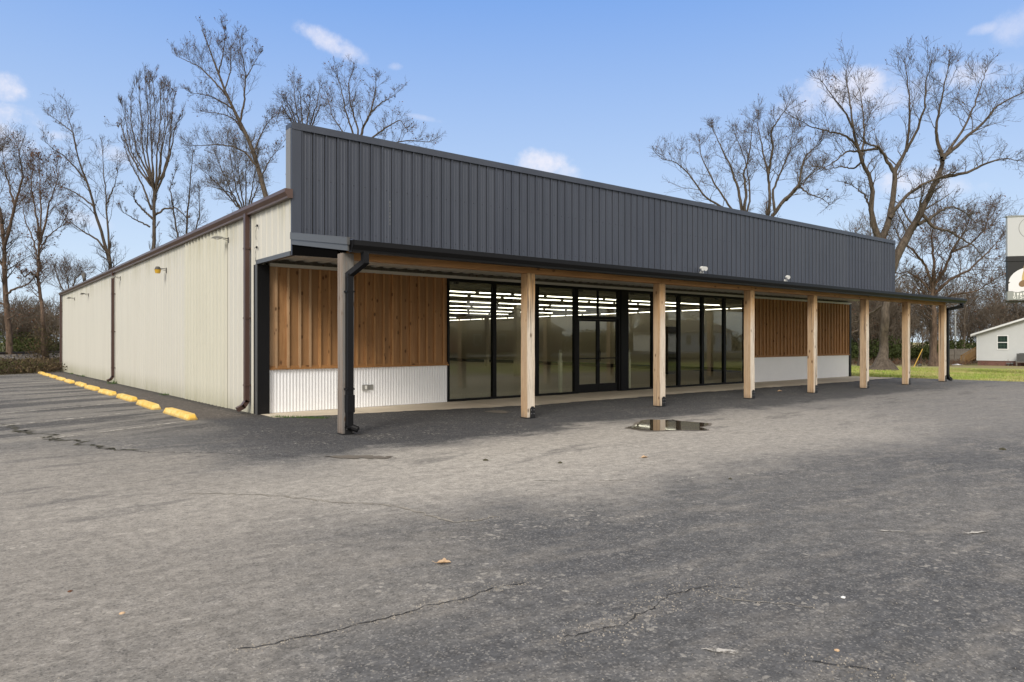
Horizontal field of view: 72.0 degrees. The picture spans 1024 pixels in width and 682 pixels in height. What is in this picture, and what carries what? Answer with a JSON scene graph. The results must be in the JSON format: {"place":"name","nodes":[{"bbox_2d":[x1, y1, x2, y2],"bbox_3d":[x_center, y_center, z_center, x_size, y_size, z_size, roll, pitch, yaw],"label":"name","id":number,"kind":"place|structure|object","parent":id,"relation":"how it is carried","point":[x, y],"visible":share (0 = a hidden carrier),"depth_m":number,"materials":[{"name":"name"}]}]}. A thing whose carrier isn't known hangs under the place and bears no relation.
{"place":"outdoors","nodes":[
{"label":"outdoors","id":0,"kind":"place"},
{"bbox_2d":[0,371,1023,681],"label":"asphalt lot","id":1,"kind":"structure","parent":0,"point":[248,561],"depth_m":5.14,"materials":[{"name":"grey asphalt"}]},
{"bbox_2d":[6,402,126,412],"bbox_3d":[-10.365,1.471,14.476,0.090,0.020,5.582,0,0,23],"label":"parking stripe","id":2,"kind":"object","parent":1,"relation":"on","point":[65,407],"visible":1,"depth_m":15.63,"materials":[{"name":"white paint"}]},
{"bbox_2d":[64,379,75,383],"bbox_3d":[-16.740,1.521,26.654,0.201,0.111,1.920,0,0,-38],"label":"wheel stop","id":3,"kind":"object","parent":1,"relation":"on","point":[69,381],"visible":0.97,"depth_m":26.05,"materials":[{"name":"yellow paint"}]},
{"bbox_2d":[5,424,135,450],"bbox_3d":[-7.041,1.450,10.736,4.965,0.009,0.461,0,0,39],"label":"asphalt crack","id":4,"kind":"object","parent":1,"relation":"on","point":[55,438],"visible":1,"depth_m":10.34,"materials":[{"name":"black asphalt"}]},
{"bbox_2d":[0,410,149,425],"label":"parking stripe","id":5,"kind":"object","parent":1,"relation":"on","point":[71,418],"visible":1,"depth_m":13.23,"materials":[{"name":"white paint"}]},
{"bbox_2d":[75,382,86,386],"bbox_3d":[-14.997,1.501,24.507,0.202,0.111,1.920,0,0,-38],"label":"wheel stop","id":6,"kind":"object","parent":1,"relation":"on","point":[81,384],"visible":0.84,"depth_m":23.98,"materials":[{"name":"yellow paint"}]},
{"bbox_2d":[84,385,99,390],"bbox_3d":[-13.300,1.481,22.324,0.202,0.111,1.920,0,0,-39],"label":"wheel stop","id":7,"kind":"object","parent":1,"relation":"on","point":[92,388],"visible":0.9,"depth_m":22.03,"materials":[{"name":"yellow paint"}]},
{"bbox_2d":[98,389,116,395],"bbox_3d":[-11.581,1.461,20.159,0.201,0.111,1.920,0,0,-39],"label":"wheel stop","id":8,"kind":"object","parent":1,"relation":"on","point":[108,392],"visible":0.96,"depth_m":19.76,"materials":[{"name":"yellow paint"}]},
{"bbox_2d":[49,421,184,438],"bbox_3d":[-6.351,1.444,11.577,0.090,0.001,2.506,0,0,23],"label":"parking stripe","id":9,"kind":"object","parent":1,"relation":"on","point":[119,429],"visible":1,"depth_m":11.49,"materials":[{"name":"white paint"}]},
{"bbox_2d":[116,393,137,401],"bbox_3d":[-9.845,1.441,18.007,0.202,0.111,1.920,0,0,-39],"label":"wheel stop","id":10,"kind":"object","parent":1,"relation":"on","point":[126,397],"visible":0.94,"depth_m":17.62,"materials":[{"name":"yellow paint"}]},
{"bbox_2d":[136,400,160,409],"bbox_3d":[-8.169,1.421,15.807,0.202,0.111,1.920,0,0,-37],"label":"wheel stop","id":11,"kind":"object","parent":1,"relation":"on","point":[148,405],"visible":1,"depth_m":15.38,"materials":[{"name":"yellow paint"}]},
{"bbox_2d":[163,407,197,419],"bbox_3d":[-6.443,1.402,13.646,0.202,0.111,1.920,0,0,-38],"label":"wheel stop","id":12,"kind":"object","parent":1,"relation":"on","point":[180,414],"visible":1,"depth_m":13.34,"materials":[{"name":"yellow paint"}]},
{"bbox_2d":[117,449,311,457],"bbox_3d":[-3.935,1.446,9.075,3.152,0.001,0.201,0,0,11],"label":"asphalt crack","id":13,"kind":"object","parent":1,"relation":"on","point":[211,452],"visible":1,"depth_m":9.13,"materials":[{"name":"black asphalt"}]},
{"bbox_2d":[271,415,329,418],"bbox_3d":[-4.011,1.423,13.323,1.253,0.055,0.320,0,0,13],"label":"weed tuft","id":14,"kind":"object","parent":1,"relation":"on","point":[308,416],"visible":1,"depth_m":13.31,"materials":[{"name":"green plant"}]},
{"bbox_2d":[188,493,495,521],"bbox_3d":[-1.589,1.446,6.255,3.091,0.001,0.332,0,0,22],"label":"asphalt crack","id":15,"kind":"object","parent":1,"relation":"on","point":[362,502],"visible":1,"depth_m":6.27,"materials":[{"name":"grey asphalt"}]},
{"bbox_2d":[328,455,391,458],"bbox_3d":[-1.893,1.443,8.806,0.937,0.001,0.318,0,0,3],"label":"damp patch","id":16,"kind":"object","parent":1,"relation":"on","point":[359,456],"visible":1,"depth_m":8.80,"materials":[{"name":"grey asphalt"}]},
{"bbox_2d":[241,582,523,647],"bbox_3d":[-0.602,1.446,3.753,1.660,0.001,0.076,0,0,-35],"label":"asphalt crack","id":17,"kind":"object","parent":1,"relation":"on","point":[376,619],"visible":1,"depth_m":3.63,"materials":[{"name":"black asphalt"}]},
{"bbox_2d":[433,558,450,562],"bbox_3d":[-0.457,1.432,4.575,0.117,0.028,0.056,0,0,-22],"label":"dry leaf","id":18,"kind":"object","parent":1,"relation":"on","point":[443,560],"visible":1,"depth_m":4.59,"materials":[{"name":"brown plant"}]},
{"bbox_2d":[57,121,966,434],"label":"store building","id":19,"kind":"structure","parent":1,"relation":"on","point":[337,269],"depth_m":16.77,"materials":[{"name":"beige metal"}]},
{"bbox_2d":[81,272,86,281],"bbox_3d":[-19.323,-2.893,31.783,0.220,0.443,0.364,0,0,-38],"label":"roof vent","id":20,"kind":"object","parent":19,"relation":"attached to","point":[83,275],"visible":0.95,"depth_m":31.67,"materials":[{"name":"grey metal"}]},
{"bbox_2d":[154,266,166,273],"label":"wall light","id":21,"kind":"object","parent":19,"relation":"attached to","point":[157,269],"visible":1,"depth_m":19.66,"materials":[{"name":"yellow"}]},
{"bbox_2d":[212,236,228,242],"bbox_3d":[-6.305,-2.195,15.222,0.366,0.130,0.107,0,0,-38],"label":"wall light","id":22,"kind":"object","parent":19,"relation":"attached to","point":[217,237],"visible":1,"depth_m":15.18,"materials":[{"name":"grey metal"}]},
{"bbox_2d":[450,299,467,301],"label":"ceiling light","id":23,"kind":"object","parent":19,"relation":"attached to","point":[457,300],"visible":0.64,"depth_m":26.16,"materials":[{"name":"white plastic"}]},
{"bbox_2d":[450,308,467,310],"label":"ceiling light","id":24,"kind":"object","parent":19,"relation":"attached to","point":[465,309],"visible":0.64,"depth_m":33.28,"materials":[{"name":"white plastic"}]},
{"bbox_2d":[450,292,468,295],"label":"ceiling light","id":25,"kind":"object","parent":19,"relation":"attached to","point":[459,294],"visible":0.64,"depth_m":22.69,"materials":[{"name":"white plastic"}]},
{"bbox_2d":[450,304,470,306],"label":"ceiling light","id":26,"kind":"object","parent":19,"relation":"attached to","point":[465,305],"visible":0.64,"depth_m":29.65,"materials":[{"name":"white plastic"}]},
{"bbox_2d":[450,288,476,292],"bbox_3d":[-1.589,-1.502,20.927,1.280,0.096,0.110,0,0,-38],"label":"ceiling light","id":27,"kind":"object","parent":19,"relation":"attached to","point":[463,290],"visible":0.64,"depth_m":20.99,"materials":[{"name":"white plastic"}]},
{"bbox_2d":[447,278,494,401],"bbox_3d":[-1.006,-0.026,17.155,1.395,2.928,0.100,0,0,-38],"label":"window frame","id":28,"kind":"structure","parent":19,"relation":"in","point":[449,280],"depth_m":17.28,"materials":[{"name":"brown metal"}]},
{"bbox_2d":[469,312,488,313],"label":"ceiling light","id":29,"kind":"object","parent":19,"relation":"attached to","point":[479,312],"visible":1,"depth_m":37.71,"materials":[{"name":"white plastic"}]},
{"bbox_2d":[468,300,490,302],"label":"ceiling light","id":30,"kind":"object","parent":19,"relation":"attached to","point":[478,301],"visible":0.71,"depth_m":26.76,"materials":[{"name":"white plastic"}]},
{"bbox_2d":[468,309,490,310],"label":"ceiling light","id":31,"kind":"object","parent":19,"relation":"attached to","point":[479,309],"visible":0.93,"depth_m":34.05,"materials":[{"name":"white plastic"}]},
{"bbox_2d":[472,305,490,307],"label":"ceiling light","id":32,"kind":"object","parent":19,"relation":"attached to","point":[488,306],"visible":0.71,"depth_m":30.29,"materials":[{"name":"white plastic"}]},
{"bbox_2d":[469,293,501,297],"bbox_3d":[-0.865,-1.502,23.413,1.280,0.096,0.110,0,0,-38],"label":"ceiling light","id":33,"kind":"object","parent":19,"relation":"attached to","point":[482,295],"visible":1,"depth_m":23.28,"materials":[{"name":"white plastic"}]},
{"bbox_2d":[477,290,512,294],"bbox_3d":[-0.519,-1.502,21.774,1.280,0.096,0.110,0,0,-38],"label":"ceiling light","id":34,"kind":"object","parent":19,"relation":"attached to","point":[498,292],"visible":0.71,"depth_m":21.78,"materials":[{"name":"white plastic"}]},
{"bbox_2d":[497,301,520,304],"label":"ceiling light","id":35,"kind":"object","parent":19,"relation":"attached to","point":[503,302],"visible":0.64,"depth_m":27.61,"materials":[{"name":"white plastic"}]},
{"bbox_2d":[502,295,520,298],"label":"ceiling light","id":36,"kind":"object","parent":19,"relation":"attached to","point":[511,297],"visible":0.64,"depth_m":24.04,"materials":[{"name":"white plastic"}]},
{"bbox_2d":[495,281,536,398],"bbox_3d":[0.088,-0.026,18.021,1.395,2.928,0.100,0,0,-38],"label":"window frame","id":37,"kind":"structure","parent":19,"relation":"in","point":[496,282],"depth_m":17.82,"materials":[{"name":"brown metal"}]},
{"bbox_2d":[513,292,544,295],"bbox_3d":[0.552,-1.502,22.621,1.280,0.096,0.110,0,0,-38],"label":"ceiling light","id":38,"kind":"object","parent":19,"relation":"attached to","point":[519,293],"visible":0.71,"depth_m":22.33,"materials":[{"name":"white plastic"}]},
{"bbox_2d":[539,297,561,300],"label":"ceiling light","id":39,"kind":"object","parent":19,"relation":"attached to","point":[549,298],"visible":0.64,"depth_m":25.12,"materials":[{"name":"white plastic"}]},
{"bbox_2d":[544,307,565,309],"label":"ceiling light","id":40,"kind":"object","parent":19,"relation":"attached to","point":[545,308],"visible":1,"depth_m":32.90,"materials":[{"name":"white plastic"}]},
{"bbox_2d":[537,284,575,395],"bbox_3d":[1.180,-0.026,18.884,1.390,2.928,0.100,0,0,-38],"label":"window frame","id":41,"kind":"structure","parent":19,"relation":"in","point":[573,288],"depth_m":19.25,"materials":[{"name":"brown metal"}]},
{"bbox_2d":[545,294,571,297],"bbox_3d":[1.623,-1.502,23.467,1.280,0.096,0.110,0,0,-38],"label":"ceiling light","id":42,"kind":"object","parent":19,"relation":"attached to","point":[559,295],"visible":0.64,"depth_m":23.36,"materials":[{"name":"white plastic"}]},
{"bbox_2d":[558,350,562,391],"bbox_3d":[1.330,0.841,19.436,0.142,1.195,0.138,0,0,-38],"label":"standing pipe","id":43,"kind":"object","parent":19,"relation":"on","point":[560,360],"visible":0.91,"depth_m":19.39,"materials":[{"name":"plastic"}]},
{"bbox_2d":[550,303,571,306],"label":"ceiling light","id":44,"kind":"object","parent":19,"relation":"attached to","point":[553,304],"visible":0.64,"depth_m":29.36,"materials":[{"name":"white plastic"}]},
{"bbox_2d":[562,298,588,301],"bbox_3d":[2.347,-1.502,25.953,1.280,0.096,0.110,0,0,-38],"label":"ceiling light","id":45,"kind":"object","parent":19,"relation":"attached to","point":[580,300],"visible":0.71,"depth_m":26.00,"materials":[{"name":"white plastic"}]},
{"bbox_2d":[579,305,596,307],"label":"ceiling light","id":46,"kind":"object","parent":19,"relation":"attached to","point":[593,306],"visible":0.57,"depth_m":30.35,"materials":[{"name":"white plastic"}]},
{"bbox_2d":[579,319,598,392],"bbox_3d":[2.123,0.412,19.592,0.787,2.035,0.111,0,0,-38],"label":"door","id":47,"kind":"structure","parent":19,"relation":"in","point":[583,388],"depth_m":19.73,"materials":[{"name":"brown metal"}]},
{"bbox_2d":[579,295,603,299],"bbox_3d":[2.693,-1.502,24.314,1.280,0.096,0.110,0,0,-38],"label":"ceiling light","id":48,"kind":"object","parent":19,"relation":"attached to","point":[589,297],"visible":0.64,"depth_m":24.25,"materials":[{"name":"white plastic"}]},
{"bbox_2d":[589,300,614,302],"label":"ceiling light","id":49,"kind":"object","parent":19,"relation":"attached to","point":[603,301],"visible":1,"depth_m":26.78,"materials":[{"name":"white plastic"}]},
{"bbox_2d":[599,305,615,307],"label":"ceiling light","id":50,"kind":"object","parent":19,"relation":"attached to","point":[607,306],"visible":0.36,"depth_m":31.07,"materials":[{"name":"white plastic"}]},
{"bbox_2d":[598,320,617,391],"bbox_3d":[2.749,0.412,20.086,0.788,2.035,0.111,0,0,-38],"label":"door","id":51,"kind":"structure","parent":19,"relation":"in","point":[601,386],"depth_m":20.15,"materials":[{"name":"brown metal"}]},
{"bbox_2d":[604,297,630,299],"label":"ceiling light","id":52,"kind":"object","parent":19,"relation":"attached to","point":[609,298],"visible":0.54,"depth_m":24.90,"materials":[{"name":"white plastic"}]},
{"bbox_2d":[629,349,630,387],"bbox_3d":[3.502,0.841,21.155,0.142,1.195,0.138,0,0,-38],"label":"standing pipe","id":53,"kind":"object","parent":19,"relation":"on","point":[629,370],"visible":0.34,"depth_m":21.11,"materials":[{"name":"plastic"}]},
{"bbox_2d":[631,298,649,301],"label":"ceiling light","id":54,"kind":"object","parent":19,"relation":"attached to","point":[641,300],"visible":0.64,"depth_m":25.89,"materials":[{"name":"white plastic"}]},
{"bbox_2d":[628,290,652,389],"bbox_3d":[3.792,-0.026,20.950,1.160,2.928,0.100,0,0,-38],"label":"window frame","id":55,"kind":"structure","parent":19,"relation":"in","point":[629,291],"depth_m":21.24,"materials":[{"name":"brown metal"}]},
{"bbox_2d":[665,292,679,387],"bbox_3d":[4.729,-0.026,21.691,1.230,2.928,0.100,0,0,-38],"label":"window frame","id":56,"kind":"structure","parent":19,"relation":"in","point":[677,295],"depth_m":22.03,"materials":[{"name":"brown metal"}]},
{"bbox_2d":[681,301,698,304],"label":"ceiling light","id":57,"kind":"object","parent":19,"relation":"attached to","point":[685,302],"visible":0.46,"depth_m":27.61,"materials":[{"name":"white plastic"}]},
{"bbox_2d":[681,308,698,310],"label":"ceiling light","id":58,"kind":"object","parent":19,"relation":"attached to","point":[691,309],"visible":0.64,"depth_m":33.63,"materials":[{"name":"white plastic"}]},
{"bbox_2d":[680,293,702,386],"bbox_3d":[5.680,-0.026,22.444,1.195,2.928,0.100,0,0,-38],"label":"window frame","id":59,"kind":"structure","parent":19,"relation":"in","point":[690,295],"depth_m":22.75,"materials":[{"name":"brown metal"}]},
{"bbox_2d":[699,266,707,272],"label":"flood light","id":60,"kind":"object","parent":19,"relation":"on","point":[703,268],"visible":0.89,"depth_m":19.51,"materials":[{"name":"white plastic"}]},
{"bbox_2d":[704,302,720,305],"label":"ceiling light","id":61,"kind":"object","parent":19,"relation":"attached to","point":[707,303],"visible":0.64,"depth_m":28.56,"materials":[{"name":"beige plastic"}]},
{"bbox_2d":[703,295,724,384],"bbox_3d":[6.615,-0.026,23.183,1.190,2.928,0.100,0,0,-38],"label":"window frame","id":62,"kind":"structure","parent":19,"relation":"in","point":[706,296],"depth_m":23.49,"materials":[{"name":"brown metal"}]},
{"bbox_2d":[704,307,728,309],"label":"ceiling light","id":63,"kind":"object","parent":19,"relation":"attached to","point":[715,308],"visible":1,"depth_m":32.56,"materials":[{"name":"white plastic"}]},
{"bbox_2d":[725,296,743,383],"bbox_3d":[7.549,-0.026,23.922,1.190,2.928,0.100,0,0,-38],"label":"window frame","id":64,"kind":"structure","parent":19,"relation":"in","point":[738,298],"depth_m":24.22,"materials":[{"name":"black metal"}]},
{"bbox_2d":[261,376,887,417],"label":"porch slab","id":65,"kind":"structure","parent":1,"relation":"on","point":[539,400],"depth_m":17.70,"materials":[{"name":"concrete"}]},
{"bbox_2d":[565,586,741,635],"bbox_3d":[0.772,1.446,3.833,1.310,0.001,0.185,0,0,-34],"label":"asphalt crack","id":66,"kind":"object","parent":1,"relation":"on","point":[637,613],"visible":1,"depth_m":3.74,"materials":[{"name":"black asphalt"}]},
{"bbox_2d":[626,419,711,431],"bbox_3d":[2.713,1.446,12.097,1.359,0.001,1.938,0,0,18],"label":"wet edge","id":67,"kind":"object","parent":1,"relation":"on","point":[636,423],"visible":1,"depth_m":11.38,"materials":[{"name":"grey concrete"}]},
{"bbox_2d":[628,419,707,430],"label":"puddle","id":68,"kind":"object","parent":67,"relation":"on","point":[656,425],"visible":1,"depth_m":12.02,"materials":[{"name":"grey liquid"}]},
{"bbox_2d":[701,647,744,652],"bbox_3d":[0.995,1.445,3.286,0.219,0.001,0.047,0,0,17],"label":"worn line","id":69,"kind":"object","parent":1,"relation":"on","point":[719,650],"visible":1,"depth_m":3.30,"materials":[{"name":"white paint"}]},
{"bbox_2d":[715,594,806,606],"bbox_3d":[1.394,1.446,3.910,0.533,0.001,0.052,0,0,19],"label":"asphalt crack","id":70,"kind":"object","parent":1,"relation":"on","point":[755,601],"visible":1,"depth_m":3.92,"materials":[{"name":"black asphalt"}]},
{"bbox_2d":[810,660,890,675],"bbox_3d":[1.500,1.446,3.124,0.390,0.001,0.061,0,0,30],"label":"asphalt crack","id":71,"kind":"object","parent":1,"relation":"on","point":[847,666],"visible":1,"depth_m":3.13,"materials":[{"name":"black asphalt"}]},
{"bbox_2d":[0,342,1023,381],"bbox_3d":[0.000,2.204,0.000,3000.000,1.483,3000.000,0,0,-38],"label":"ground","id":72,"kind":"structure","parent":0,"point":[963,366],"depth_m":56.55,"materials":[{"name":"green plant"}]},
{"bbox_2d":[0,119,54,354],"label":"bare tree","id":73,"kind":"object","parent":72,"relation":"on","point":[4,281],"visible":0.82,"depth_m":49.86,"materials":[{"name":"brown plant"}]},
{"bbox_2d":[0,292,59,351],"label":"woodland across field","id":74,"kind":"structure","parent":72,"relation":"on","point":[52,317],"depth_m":91.04,"materials":[{"name":"brown plant"}]},
{"bbox_2d":[0,354,59,359],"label":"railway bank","id":75,"kind":"structure","parent":72,"relation":"on","point":[21,357],"depth_m":50.05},
{"bbox_2d":[0,351,59,355],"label":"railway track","id":76,"kind":"structure","parent":75,"relation":"on","point":[14,354],"depth_m":50.64,"materials":[{"name":"metal"}]},
{"bbox_2d":[0,356,67,374],"bbox_3d":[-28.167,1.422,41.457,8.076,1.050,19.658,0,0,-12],"label":"brush","id":77,"kind":"object","parent":72,"relation":"on","point":[21,367],"visible":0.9,"depth_m":36.57,"materials":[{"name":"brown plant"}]},
{"bbox_2d":[0,142,80,357],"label":"bare tree","id":78,"kind":"object","parent":72,"relation":"on","point":[39,232],"visible":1,"depth_m":47.00,"materials":[{"name":"brown plant"}]},
{"bbox_2d":[5,318,59,358],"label":"vines","id":79,"kind":"object","parent":78,"relation":"attached to","point":[38,350],"visible":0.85,"depth_m":46.72,"materials":[{"name":"brown"}]},
{"bbox_2d":[35,252,96,310],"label":"bare tree","id":80,"kind":"object","parent":72,"relation":"on","point":[66,268],"visible":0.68,"depth_m":76.00,"materials":[{"name":"grey plant"}]},
{"bbox_2d":[38,87,128,272],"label":"bare tree","id":81,"kind":"object","parent":72,"relation":"on","point":[109,260],"visible":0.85,"depth_m":55.91,"materials":[{"name":"brown plant"}]},
{"bbox_2d":[103,63,192,249],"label":"bare tree","id":82,"kind":"object","parent":72,"relation":"on","point":[155,184],"visible":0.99,"depth_m":57.84,"materials":[{"name":"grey plant"}]},
{"bbox_2d":[159,136,210,239],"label":"bare tree","id":83,"kind":"object","parent":72,"relation":"on","point":[172,205],"visible":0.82,"depth_m":62.06,"materials":[{"name":"brown plant"}]},
{"bbox_2d":[165,9,284,197],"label":"bare tree","id":84,"kind":"object","parent":72,"relation":"on","point":[251,149],"visible":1,"depth_m":59.89,"materials":[{"name":"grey plant"}]},
{"bbox_2d":[187,117,276,211],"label":"bare tree","id":85,"kind":"object","parent":72,"relation":"on","point":[225,177],"visible":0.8,"depth_m":65.75,"materials":[{"name":"brown plant"}]},
{"bbox_2d":[264,66,334,174],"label":"bare tree","id":86,"kind":"object","parent":72,"relation":"on","point":[306,114],"visible":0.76,"depth_m":63.88,"materials":[{"name":"brown plant"}]},
{"bbox_2d":[319,54,446,148],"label":"bare tree","id":87,"kind":"object","parent":72,"relation":"on","point":[351,100],"visible":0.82,"depth_m":59.90,"materials":[{"name":"brown plant"}]},
{"bbox_2d":[649,109,769,211],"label":"bare tree","id":88,"kind":"object","parent":72,"relation":"on","point":[743,205],"visible":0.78,"depth_m":52.04,"materials":[{"name":"brown plant"}]},
{"bbox_2d":[733,85,852,216],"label":"bare tree","id":89,"kind":"object","parent":72,"relation":"on","point":[767,168],"visible":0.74,"depth_m":47.97,"materials":[{"name":"grey plant"}]},
{"bbox_2d":[835,208,883,365],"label":"bare tree","id":90,"kind":"object","parent":72,"relation":"on","point":[863,227],"visible":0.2,"depth_m":57.94,"materials":[{"name":"brown plant"}]},
{"bbox_2d":[770,34,1023,370],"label":"oak tree","id":91,"kind":"object","parent":72,"relation":"on","point":[882,361],"visible":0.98,"depth_m":40.78,"materials":[{"name":"grey plant"}]},
{"bbox_2d":[851,357,1008,365],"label":"dry weeds","id":92,"kind":"object","parent":72,"relation":"on","point":[912,362],"visible":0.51,"depth_m":67.03,"materials":[{"name":"brown plant"}]},
{"bbox_2d":[902,263,960,357],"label":"bare tree","id":93,"kind":"object","parent":72,"relation":"on","point":[928,324],"visible":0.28,"depth_m":65.99,"materials":[{"name":"brown plant"}]},
{"bbox_2d":[848,260,1023,363],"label":"woodland","id":94,"kind":"object","parent":72,"relation":"on","point":[999,311],"visible":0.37,"depth_m":90.06,"materials":[{"name":"brown plant"}]},
{"bbox_2d":[877,188,1023,365],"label":"bare tree","id":95,"kind":"object","parent":72,"relation":"on","point":[933,281],"visible":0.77,"depth_m":61.69,"materials":[{"name":"brown plant"}]},
{"bbox_2d":[954,311,955,343],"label":"pale pole","id":96,"kind":"object","parent":72,"relation":"on","point":[955,330],"visible":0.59,"depth_m":92.00,"materials":[{"name":"grey metal"}]},
{"bbox_2d":[950,348,977,362],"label":"wood fence","id":97,"kind":"object","parent":72,"relation":"on","point":[955,353],"visible":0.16,"depth_m":84.83,"materials":[{"name":"brown wood"}]},
{"bbox_2d":[960,346,976,364],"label":"deck steps","id":98,"kind":"structure","parent":72,"relation":"on","point":[972,355],"depth_m":72.95,"materials":[{"name":"brown wood"}]},
{"bbox_2d":[970,317,1023,365],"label":"grey house","id":99,"kind":"structure","parent":72,"relation":"on","point":[1001,345],"depth_m":70.34,"materials":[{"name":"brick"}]},
{"bbox_2d":[997,335,1007,349],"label":"window","id":100,"kind":"structure","parent":99,"relation":"in","point":[1002,340],"depth_m":70.27,"materials":[{"name":"white paint"}]},
{"bbox_2d":[1016,353,1023,361],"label":"air conditioner","id":101,"kind":"object","parent":99,"relation":"on","point":[1019,357],"visible":1,"depth_m":68.38,"materials":[{"name":"grey metal"}]},
{"bbox_2d":[1004,215,1023,302],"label":"billboard","id":102,"kind":"object","parent":72,"relation":"on","point":[1014,260],"visible":1,"depth_m":33.22,"materials":[{"name":"grey"}]},
{"bbox_2d":[0,0,1023,342],"label":"sky","id":103,"kind":"structure","parent":0,"point":[583,89],"materials":[{"name":"blue"}]},
{"bbox_2d":[851,366,1023,381],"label":"grass","id":104,"kind":"structure","parent":0,"point":[964,373],"depth_m":33.56,"materials":[{"name":"green plant"}]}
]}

